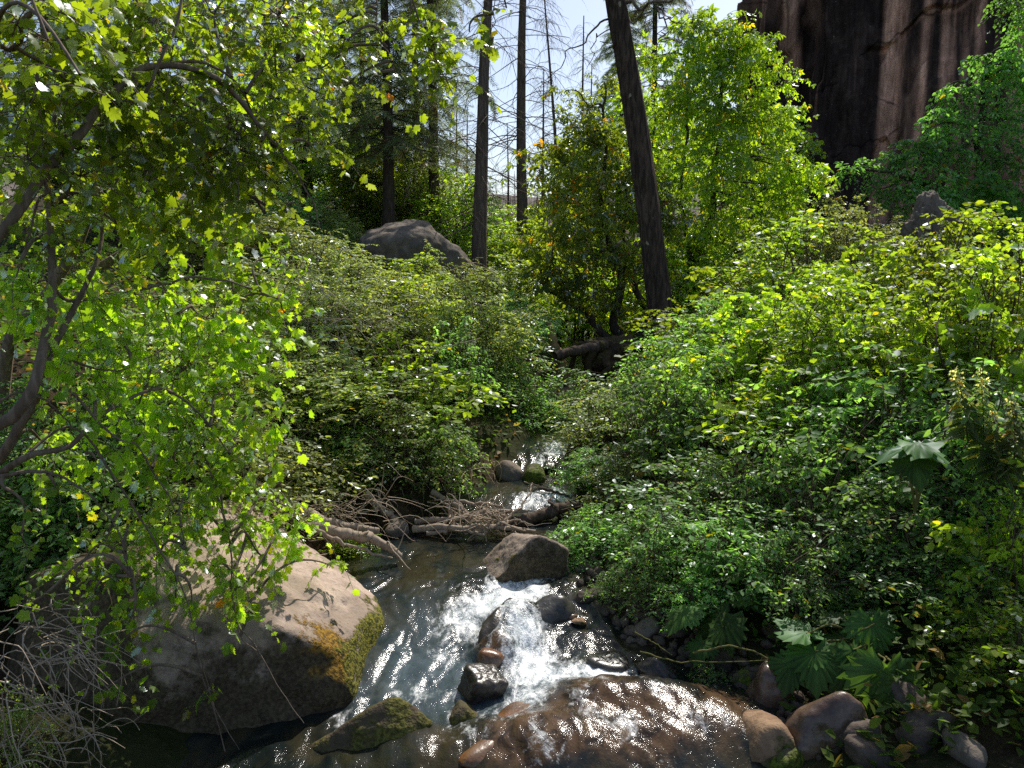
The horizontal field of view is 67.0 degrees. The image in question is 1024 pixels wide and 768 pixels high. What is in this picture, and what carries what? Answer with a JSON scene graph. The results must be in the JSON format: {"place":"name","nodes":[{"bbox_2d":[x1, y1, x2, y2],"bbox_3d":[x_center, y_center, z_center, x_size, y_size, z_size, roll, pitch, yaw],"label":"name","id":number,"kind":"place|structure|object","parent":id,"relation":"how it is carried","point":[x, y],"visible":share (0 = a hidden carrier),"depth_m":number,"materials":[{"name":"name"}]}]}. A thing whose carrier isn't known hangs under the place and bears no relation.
{"place":"outdoors","nodes":[
{"label":"outdoors","id":0,"kind":"place"},
{"bbox_2d":[0,0,741,197],"label":"sky","id":1,"kind":"structure","parent":0,"point":[574,10],"materials":[{"name":"white"}]},
{"bbox_2d":[178,330,777,767],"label":"water","id":2,"kind":"structure","parent":0,"point":[440,598],"depth_m":5.36,"materials":[{"name":"liquid"}]},
{"bbox_2d":[312,697,432,752],"bbox_3d":[-0.905,2.220,4.970,0.793,0.430,0.392,0,9,0],"label":"boulder","id":3,"kind":"object","parent":2,"relation":"on","point":[376,724],"visible":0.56,"depth_m":4.85,"materials":[{"name":"stone"}]},
{"bbox_2d":[457,663,508,704],"bbox_3d":[-0.214,2.126,5.395,0.314,0.341,0.292,-5,10,-30],"label":"boulder","id":4,"kind":"object","parent":2,"relation":"on","point":[480,683],"visible":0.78,"depth_m":5.31,"materials":[{"name":"stone"}]},
{"bbox_2d":[0,154,1023,767],"bbox_3d":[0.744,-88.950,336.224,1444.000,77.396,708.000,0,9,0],"label":"ground","id":5,"kind":"structure","parent":0,"point":[152,746],"depth_m":5.59,"materials":[{"name":"soil"}]},
{"bbox_2d":[0,680,64,767],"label":"pale shrub","id":6,"kind":"object","parent":5,"relation":"on","point":[18,715],"visible":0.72,"depth_m":4.19,"materials":[{"name":"green plant"}]},
{"bbox_2d":[0,593,142,767],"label":"dead twigs","id":7,"kind":"object","parent":5,"relation":"on","point":[46,662],"visible":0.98,"depth_m":4.20,"materials":[{"name":"grey plant"}]},
{"bbox_2d":[0,374,191,635],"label":"dark shrub","id":8,"kind":"object","parent":5,"relation":"on","point":[25,489],"visible":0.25,"depth_m":5.70,"materials":[{"name":"green plant"}]},
{"bbox_2d":[0,390,261,620],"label":"dark shrub","id":9,"kind":"object","parent":5,"relation":"on","point":[38,560],"visible":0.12,"depth_m":5.79,"materials":[{"name":"green plant"}]},
{"bbox_2d":[0,0,350,438],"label":"maple tree","id":10,"kind":"object","parent":5,"relation":"on","point":[219,277],"visible":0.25,"depth_m":6.96,"materials":[{"name":"green plant"}]},
{"bbox_2d":[6,386,346,561],"bbox_3d":[-2.834,0.814,6.706,2.864,1.600,2.848,3,10,19],"label":"pale shrub","id":11,"kind":"object","parent":5,"relation":"on","point":[255,467],"visible":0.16,"depth_m":6.49,"materials":[{"name":"green plant"}]},
{"bbox_2d":[0,143,359,751],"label":"maple tree","id":12,"kind":"object","parent":5,"relation":"on","point":[62,356],"visible":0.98,"depth_m":4.62,"materials":[{"name":"green plant"}]},
{"bbox_2d":[6,499,384,734],"bbox_3d":[-2.229,1.840,5.760,2.528,1.666,2.480,0,9,0],"label":"boulder","id":13,"kind":"object","parent":5,"relation":"on","point":[328,627],"visible":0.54,"depth_m":5.08,"materials":[{"name":"stone"}]},
{"bbox_2d":[59,284,381,446],"bbox_3d":[-3.360,-0.199,8.548,3.202,1.815,3.193,-7,11,-38],"label":"pale shrub","id":14,"kind":"object","parent":5,"relation":"on","point":[164,353],"visible":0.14,"depth_m":8.19,"materials":[{"name":"green plant"}]},
{"bbox_2d":[128,200,351,282],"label":"pale shrub","id":15,"kind":"object","parent":5,"relation":"on","point":[197,260],"visible":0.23,"depth_m":17.16,"materials":[{"name":"green plant"}]},
{"bbox_2d":[0,0,512,430],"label":"maple tree","id":16,"kind":"object","parent":5,"relation":"on","point":[80,28],"visible":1,"depth_m":4.13,"materials":[{"name":"green plant"}]},
{"bbox_2d":[115,252,409,363],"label":"pale shrub","id":17,"kind":"object","parent":5,"relation":"on","point":[257,298],"visible":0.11,"depth_m":10.48,"materials":[{"name":"green plant"}]},
{"bbox_2d":[175,390,379,532],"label":"pale shrub","id":18,"kind":"object","parent":5,"relation":"on","point":[291,466],"visible":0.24,"depth_m":7.34,"materials":[{"name":"green plant"}]},
{"bbox_2d":[187,211,380,296],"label":"pale shrub","id":19,"kind":"object","parent":5,"relation":"on","point":[291,234],"visible":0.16,"depth_m":17.25,"materials":[{"name":"green plant"}]},
{"bbox_2d":[167,331,401,435],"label":"pale shrub","id":20,"kind":"object","parent":5,"relation":"on","point":[307,390],"visible":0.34,"depth_m":8.14,"materials":[{"name":"green plant"}]},
{"bbox_2d":[243,188,360,259],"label":"dark shrub","id":21,"kind":"object","parent":5,"relation":"on","point":[300,211],"visible":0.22,"depth_m":22.80,"materials":[{"name":"green plant"}]},
{"bbox_2d":[229,0,394,225],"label":"fir tree","id":22,"kind":"object","parent":5,"relation":"on","point":[310,84],"visible":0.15,"depth_m":28.35,"materials":[{"name":"green plant"}]},
{"bbox_2d":[237,228,400,306],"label":"pale shrub","id":23,"kind":"object","parent":5,"relation":"on","point":[329,263],"visible":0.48,"depth_m":16.07,"materials":[{"name":"green plant"}]},
{"bbox_2d":[224,256,418,373],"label":"pale shrub","id":24,"kind":"object","parent":5,"relation":"on","point":[296,271],"visible":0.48,"depth_m":10.16,"materials":[{"name":"green plant"}]},
{"bbox_2d":[254,324,428,446],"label":"pale shrub","id":25,"kind":"object","parent":5,"relation":"on","point":[337,379],"visible":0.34,"depth_m":8.62,"materials":[{"name":"green plant"}]},
{"bbox_2d":[297,419,411,502],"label":"dark shrub","id":26,"kind":"object","parent":5,"relation":"on","point":[346,442],"visible":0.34,"depth_m":8.36,"materials":[{"name":"green plant"}]},
{"bbox_2d":[290,162,423,231],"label":"shrub","id":27,"kind":"object","parent":5,"relation":"on","point":[361,212],"visible":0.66,"depth_m":27.51,"materials":[{"name":"green plant"}]},
{"bbox_2d":[263,279,469,373],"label":"pale shrub","id":28,"kind":"object","parent":5,"relation":"on","point":[406,319],"visible":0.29,"depth_m":10.59,"materials":[{"name":"green plant"}]},
{"bbox_2d":[304,368,465,457],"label":"pale shrub","id":29,"kind":"object","parent":5,"relation":"on","point":[357,415],"visible":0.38,"depth_m":8.76,"materials":[{"name":"green plant"}]},
{"bbox_2d":[300,0,474,225],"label":"fir tree","id":30,"kind":"object","parent":5,"relation":"on","point":[391,140],"visible":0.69,"depth_m":25.74,"materials":[{"name":"green plant"}]},
{"bbox_2d":[346,146,468,237],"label":"pale shrub","id":31,"kind":"object","parent":5,"relation":"on","point":[424,185],"visible":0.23,"depth_m":28.23,"materials":[{"name":"green plant"}]},
{"bbox_2d":[335,398,494,497],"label":"pale shrub","id":32,"kind":"object","parent":5,"relation":"on","point":[405,441],"visible":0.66,"depth_m":8.40,"materials":[{"name":"green plant"}]},
{"bbox_2d":[355,219,477,288],"bbox_3d":[-2.728,-3.203,21.717,3.365,2.803,2.713,-7,11,-36],"label":"boulder","id":33,"kind":"object","parent":5,"relation":"on","point":[403,240],"visible":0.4,"depth_m":20.41,"materials":[{"name":"grey stone"}]},
{"bbox_2d":[317,322,516,449],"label":"bright shrub","id":34,"kind":"object","parent":5,"relation":"on","point":[432,371],"visible":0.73,"depth_m":9.29,"materials":[{"name":"green plant"}]},
{"bbox_2d":[350,0,493,203],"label":"fir tree","id":35,"kind":"object","parent":5,"relation":"on","point":[442,123],"visible":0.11,"depth_m":31.52,"materials":[{"name":"green plant"}]},
{"bbox_2d":[355,0,497,229],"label":"fir tree","id":36,"kind":"object","parent":5,"relation":"on","point":[431,4],"visible":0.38,"depth_m":27.58,"materials":[{"name":"green plant"}]},
{"bbox_2d":[382,407,491,510],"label":"dark shrub","id":37,"kind":"object","parent":5,"relation":"on","point":[469,444],"visible":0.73,"depth_m":8.55,"materials":[{"name":"green plant"}]},
{"bbox_2d":[358,275,531,370],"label":"bright shrub","id":38,"kind":"object","parent":5,"relation":"on","point":[408,286],"visible":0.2,"depth_m":11.31,"materials":[{"name":"green plant"}]},
{"bbox_2d":[396,165,519,262],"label":"bright shrub","id":39,"kind":"object","parent":5,"relation":"on","point":[442,208],"visible":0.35,"depth_m":27.63,"materials":[{"name":"green plant"}]},
{"bbox_2d":[414,315,504,417],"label":"dark shrub","id":40,"kind":"object","parent":5,"relation":"on","point":[477,369],"visible":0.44,"depth_m":10.10,"materials":[{"name":"green plant"}]},
{"bbox_2d":[386,265,561,399],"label":"pale shrub","id":41,"kind":"object","parent":5,"relation":"on","point":[488,339],"visible":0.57,"depth_m":11.13,"materials":[{"name":"green plant"}]},
{"bbox_2d":[402,0,558,285],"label":"dead conifer","id":42,"kind":"object","parent":5,"relation":"on","point":[481,189],"visible":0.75,"depth_m":24.00,"materials":[{"name":"wood"}]},
{"bbox_2d":[0,201,1023,767],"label":"ground cover","id":43,"kind":"object","parent":5,"relation":"on","point":[936,695],"visible":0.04,"depth_m":5.46,"materials":[{"name":"green plant"}]},
{"bbox_2d":[462,252,569,337],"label":"bright shrub","id":44,"kind":"object","parent":5,"relation":"on","point":[510,281],"visible":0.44,"depth_m":18.40,"materials":[{"name":"green plant"}]},
{"bbox_2d":[473,338,569,412],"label":"dark shrub","id":45,"kind":"object","parent":5,"relation":"on","point":[523,379],"visible":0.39,"depth_m":11.44,"materials":[{"name":"green plant"}]},
{"bbox_2d":[448,0,595,242],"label":"dead conifer","id":46,"kind":"object","parent":5,"relation":"on","point":[520,124],"visible":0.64,"depth_m":29.66,"materials":[{"name":"wood"}]},
{"bbox_2d":[487,214,559,300],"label":"bright shrub","id":47,"kind":"object","parent":5,"relation":"on","point":[522,254],"visible":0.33,"depth_m":25.26,"materials":[{"name":"green plant"}]},
{"bbox_2d":[483,533,568,582],"bbox_3d":[0.120,1.626,7.063,0.795,0.596,0.508,-2,9,-10],"label":"boulder","id":48,"kind":"object","parent":5,"relation":"on","point":[515,557],"visible":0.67,"depth_m":6.88,"materials":[{"name":"stone"}]},
{"bbox_2d":[522,248,645,341],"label":"bright shrub","id":49,"kind":"object","parent":5,"relation":"on","point":[581,329],"visible":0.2,"depth_m":20.35,"materials":[{"name":"green plant"}]},
{"bbox_2d":[545,508,647,571],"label":"dark shrub","id":50,"kind":"object","parent":5,"relation":"on","point":[588,530],"visible":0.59,"depth_m":7.13,"materials":[{"name":"green plant"}]},
{"bbox_2d":[500,68,696,339],"bbox_3d":[2.127,-3.836,17.784,4.727,6.578,2.530,-2,9,-12],"label":"box elder tree","id":51,"kind":"object","parent":5,"relation":"on","point":[599,233],"visible":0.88,"depth_m":17.68,"materials":[{"name":"green plant"}]},
{"bbox_2d":[531,379,678,463],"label":"pale shrub","id":52,"kind":"object","parent":5,"relation":"on","point":[603,419],"visible":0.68,"depth_m":9.75,"materials":[{"name":"green plant"}]},
{"bbox_2d":[568,333,653,380],"bbox_3d":[2.130,-0.265,15.201,1.688,1.414,1.717,5,10,29],"label":"root mound","id":53,"kind":"object","parent":5,"relation":"on","point":[602,362],"visible":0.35,"depth_m":14.85,"materials":[{"name":"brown wood"}]},
{"bbox_2d":[528,0,695,345],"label":"leaning fir tree","id":54,"kind":"object","parent":5,"relation":"on","point":[656,278],"visible":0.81,"depth_m":15.80,"materials":[{"name":"brown plant"}]},
{"bbox_2d":[561,444,677,518],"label":"pale shrub","id":55,"kind":"object","parent":5,"relation":"on","point":[616,474],"visible":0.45,"depth_m":8.39,"materials":[{"name":"green plant"}]},
{"bbox_2d":[558,83,735,215],"bbox_3d":[5.830,-9.008,33.311,8.151,6.894,7.054,5,10,30],"label":"young tree","id":56,"kind":"object","parent":5,"relation":"on","point":[616,99],"visible":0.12,"depth_m":32.26,"materials":[{"name":"green plant"}]},
{"bbox_2d":[612,566,692,623],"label":"leafy herb","id":57,"kind":"object","parent":5,"relation":"on","point":[633,609],"visible":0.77,"depth_m":6.09,"materials":[{"name":"green plant"}]},
{"bbox_2d":[594,339,710,421],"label":"dark shrub","id":58,"kind":"object","parent":5,"relation":"on","point":[637,372],"visible":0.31,"depth_m":10.16,"materials":[{"name":"green plant"}]},
{"bbox_2d":[597,0,711,173],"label":"fir tree","id":59,"kind":"object","parent":5,"relation":"on","point":[653,12],"visible":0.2,"depth_m":39.56,"materials":[{"name":"green plant"}]},
{"bbox_2d":[587,358,738,497],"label":"dark shrub","id":60,"kind":"object","parent":5,"relation":"on","point":[637,442],"visible":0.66,"depth_m":8.49,"materials":[{"name":"green plant"}]},
{"bbox_2d":[600,487,741,595],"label":"dark shrub","id":61,"kind":"object","parent":5,"relation":"on","point":[646,553],"visible":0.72,"depth_m":6.36,"materials":[{"name":"green plant"}]},
{"bbox_2d":[604,293,761,397],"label":"dark shrub","id":62,"kind":"object","parent":5,"relation":"on","point":[697,335],"visible":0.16,"depth_m":10.58,"materials":[{"name":"green plant"}]},
{"bbox_2d":[592,447,777,546],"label":"dark shrub","id":63,"kind":"object","parent":5,"relation":"on","point":[665,495],"visible":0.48,"depth_m":7.15,"materials":[{"name":"green plant"}]},
{"bbox_2d":[645,562,726,635],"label":"leafy herb","id":64,"kind":"object","parent":5,"relation":"on","point":[682,600],"visible":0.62,"depth_m":5.87,"materials":[{"name":"green plant"}]},
{"bbox_2d":[628,231,748,315],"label":"bright shrub","id":65,"kind":"object","parent":5,"relation":"on","point":[676,263],"visible":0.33,"depth_m":20.15,"materials":[{"name":"green plant"}]},
{"bbox_2d":[557,523,840,760],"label":"pebbles","id":66,"kind":"object","parent":5,"relation":"on","point":[659,637],"visible":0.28,"depth_m":5.96,"materials":[{"name":"stone"}]},
{"bbox_2d":[630,345,773,485],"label":"dark shrub","id":67,"kind":"object","parent":5,"relation":"on","point":[696,413],"visible":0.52,"depth_m":8.31,"materials":[{"name":"green plant"}]},
{"bbox_2d":[665,602,748,667],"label":"broad leaf plant","id":68,"kind":"object","parent":5,"relation":"on","point":[721,626],"visible":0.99,"depth_m":5.54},
{"bbox_2d":[614,258,812,375],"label":"bright shrub","id":69,"kind":"object","parent":5,"relation":"on","point":[708,272],"visible":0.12,"depth_m":12.39,"materials":[{"name":"green plant"}]},
{"bbox_2d":[632,500,815,619],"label":"dark shrub","id":70,"kind":"object","parent":5,"relation":"on","point":[700,526],"visible":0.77,"depth_m":5.93,"materials":[{"name":"green plant"}]},
{"bbox_2d":[613,3,839,311],"bbox_3d":[5.483,-5.684,20.279,5.504,8.142,3.773,0,9,0],"label":"box elder tree","id":71,"kind":"object","parent":5,"relation":"on","point":[715,67],"visible":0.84,"depth_m":19.64,"materials":[{"name":"green plant"}]},
{"bbox_2d":[640,279,841,454],"bbox_3d":[2.973,-0.158,9.700,3.237,2.284,2.830,-4,10,-24],"label":"bright shrub","id":72,"kind":"object","parent":5,"relation":"on","point":[700,361],"visible":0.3,"depth_m":9.24,"materials":[{"name":"green plant"}]},
{"bbox_2d":[684,103,825,231],"bbox_3d":[8.893,-7.561,28.982,5.426,5.608,6.270,4,10,23],"label":"young tree","id":73,"kind":"object","parent":5,"relation":"on","point":[810,144],"visible":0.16,"depth_m":28.19,"materials":[{"name":"green plant"}]},
{"bbox_2d":[670,424,841,552],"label":"dark shrub","id":74,"kind":"object","parent":5,"relation":"on","point":[744,462],"visible":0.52,"depth_m":6.77,"materials":[{"name":"green plant"}]},
{"bbox_2d":[663,354,863,511],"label":"bright shrub","id":75,"kind":"object","parent":5,"relation":"on","point":[736,408],"visible":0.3,"depth_m":7.62,"materials":[{"name":"green plant"}]},
{"bbox_2d":[743,709,795,762],"bbox_3d":[1.577,2.243,4.848,0.378,0.396,0.426,0,9,0],"label":"boulder","id":76,"kind":"object","parent":5,"relation":"on","point":[769,735],"visible":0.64,"depth_m":4.68,"materials":[{"name":"beige stone"}]},
{"bbox_2d":[702,209,866,381],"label":"bright shrub","id":77,"kind":"object","parent":5,"relation":"on","point":[766,271],"visible":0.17,"depth_m":11.25,"materials":[{"name":"green plant"}]},
{"bbox_2d":[723,507,880,646],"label":"dark shrub","id":78,"kind":"object","parent":5,"relation":"on","point":[791,601],"visible":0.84,"depth_m":5.71,"materials":[{"name":"green plant"}]},
{"bbox_2d":[713,261,909,464],"bbox_3d":[3.620,-0.041,8.647,2.610,2.647,2.817,-11,14,-37],"label":"bright shrub","id":79,"kind":"object","parent":5,"relation":"on","point":[824,326],"visible":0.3,"depth_m":8.26,"materials":[{"name":"green plant"}]},
{"bbox_2d":[785,691,867,760],"bbox_3d":[1.942,2.207,4.838,0.552,0.659,0.400,0,9,0],"label":"boulder","id":80,"kind":"object","parent":5,"relation":"on","point":[810,723],"visible":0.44,"depth_m":4.69,"materials":[{"name":"grey stone"}]},
{"bbox_2d":[727,351,928,509],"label":"dark shrub","id":81,"kind":"object","parent":5,"relation":"on","point":[834,402],"visible":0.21,"depth_m":7.31,"materials":[{"name":"green plant"}]},
{"bbox_2d":[714,403,953,594],"bbox_3d":[2.649,0.964,6.569,1.806,1.582,1.690,2,9,13],"label":"dark shrub","id":82,"kind":"object","parent":5,"relation":"on","point":[819,469],"visible":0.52,"depth_m":6.42,"materials":[{"name":"green plant"}]},
{"bbox_2d":[776,183,908,285],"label":"pale shrub","id":83,"kind":"object","parent":5,"relation":"on","point":[846,231],"visible":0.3,"depth_m":18.29,"materials":[{"name":"green plant"}]},
{"bbox_2d":[766,607,927,718],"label":"broad leaf plant","id":84,"kind":"object","parent":5,"relation":"on","point":[802,658],"visible":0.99,"depth_m":5.11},
{"bbox_2d":[759,225,968,341],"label":"bright shrub","id":85,"kind":"object","parent":5,"relation":"on","point":[884,249],"visible":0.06,"depth_m":9.88,"materials":[{"name":"green plant"}]},
{"bbox_2d":[741,284,998,470],"bbox_3d":[3.611,0.152,7.941,2.645,2.306,3.086,-1,11,-4],"label":"bright shrub","id":86,"kind":"object","parent":5,"relation":"on","point":[861,326],"visible":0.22,"depth_m":7.71,"materials":[{"name":"green plant"}]},
{"bbox_2d":[782,342,994,538],"bbox_3d":[3.455,0.568,6.914,2.013,1.826,2.136,-6,11,-35],"label":"dark shrub","id":87,"kind":"object","parent":5,"relation":"on","point":[842,413],"visible":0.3,"depth_m":6.83,"materials":[{"name":"green plant"}]},
{"bbox_2d":[775,460,1014,612],"bbox_3d":[2.985,1.102,6.027,1.688,1.126,1.561,-3,9,-16],"label":"dark shrub","id":88,"kind":"object","parent":5,"relation":"on","point":[873,489],"visible":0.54,"depth_m":5.79,"materials":[{"name":"green plant"}]},
{"bbox_2d":[870,435,955,512],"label":"broad leaf plant","id":89,"kind":"object","parent":5,"relation":"on","point":[914,462],"visible":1,"depth_m":5.25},
{"bbox_2d":[815,235,1023,503],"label":"bright shrub","id":90,"kind":"object","parent":5,"relation":"on","point":[971,327],"visible":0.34,"depth_m":6.88,"materials":[{"name":"green plant"}]},
{"bbox_2d":[827,30,1023,253],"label":"dark tree","id":91,"kind":"object","parent":5,"relation":"on","point":[981,181],"visible":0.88,"depth_m":25.35,"materials":[{"name":"green plant"}]},
{"bbox_2d":[832,523,1021,647],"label":"dark shrub","id":92,"kind":"object","parent":5,"relation":"on","point":[907,581],"visible":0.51,"depth_m":5.46,"materials":[{"name":"green plant"}]},
{"bbox_2d":[900,190,966,291],"bbox_3d":[9.100,-3.042,16.730,1.250,2.270,0.993,0,9,0],"label":"boulder","id":93,"kind":"object","parent":5,"relation":"on","point":[929,202],"visible":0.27,"depth_m":16.44,"materials":[{"name":"grey stone"}]},
{"bbox_2d":[847,359,1023,543],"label":"dark shrub","id":94,"kind":"object","parent":5,"relation":"on","point":[966,484],"visible":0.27,"depth_m":6.18,"materials":[{"name":"green plant"}]},
{"bbox_2d":[857,200,1023,365],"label":"bright shrub","id":95,"kind":"object","parent":5,"relation":"on","point":[925,271],"visible":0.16,"depth_m":8.76,"materials":[{"name":"green plant"}]},
{"bbox_2d":[861,357,1023,604],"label":"dark shrub","id":96,"kind":"object","parent":5,"relation":"on","point":[958,443],"visible":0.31,"depth_m":5.80,"materials":[{"name":"green plant"}]},
{"bbox_2d":[971,409,1021,487],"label":"nettle","id":97,"kind":"object","parent":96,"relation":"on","point":[987,453],"visible":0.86,"depth_m":5.42,"materials":[{"name":"green plant"}]},
{"bbox_2d":[869,240,1023,502],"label":"bright shrub","id":98,"kind":"object","parent":5,"relation":"on","point":[1015,364],"visible":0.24,"depth_m":6.66,"materials":[{"name":"green plant"}]},
{"bbox_2d":[891,549,1023,657],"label":"dark shrub","id":99,"kind":"object","parent":5,"relation":"on","point":[982,567],"visible":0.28,"depth_m":5.29,"materials":[{"name":"green plant"}]},
{"bbox_2d":[897,457,1023,667],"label":"bright shrub","id":100,"kind":"object","parent":5,"relation":"on","point":[998,551],"visible":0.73,"depth_m":5.26,"materials":[{"name":"green plant"}]},
{"bbox_2d":[901,201,1023,378],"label":"bright shrub","id":101,"kind":"object","parent":5,"relation":"on","point":[985,240],"visible":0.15,"depth_m":8.15,"materials":[{"name":"green plant"}]},
{"bbox_2d":[907,585,1023,701],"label":"bright shrub","id":102,"kind":"object","parent":5,"relation":"on","point":[1015,645],"visible":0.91,"depth_m":4.83,"materials":[{"name":"green plant"}]},
{"bbox_2d":[944,367,987,447],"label":"nettle","id":103,"kind":"object","parent":5,"relation":"on","point":[958,428],"visible":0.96,"depth_m":5.53,"materials":[{"name":"green plant"}]},
{"bbox_2d":[991,392,1023,480],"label":"nettle","id":104,"kind":"object","parent":5,"relation":"on","point":[1018,431],"visible":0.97,"depth_m":5.32,"materials":[{"name":"green plant"}]},
{"bbox_2d":[731,0,1023,228],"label":"cliff","id":105,"kind":"structure","parent":0,"point":[878,73],"depth_m":37.75,"materials":[{"name":"stone"}]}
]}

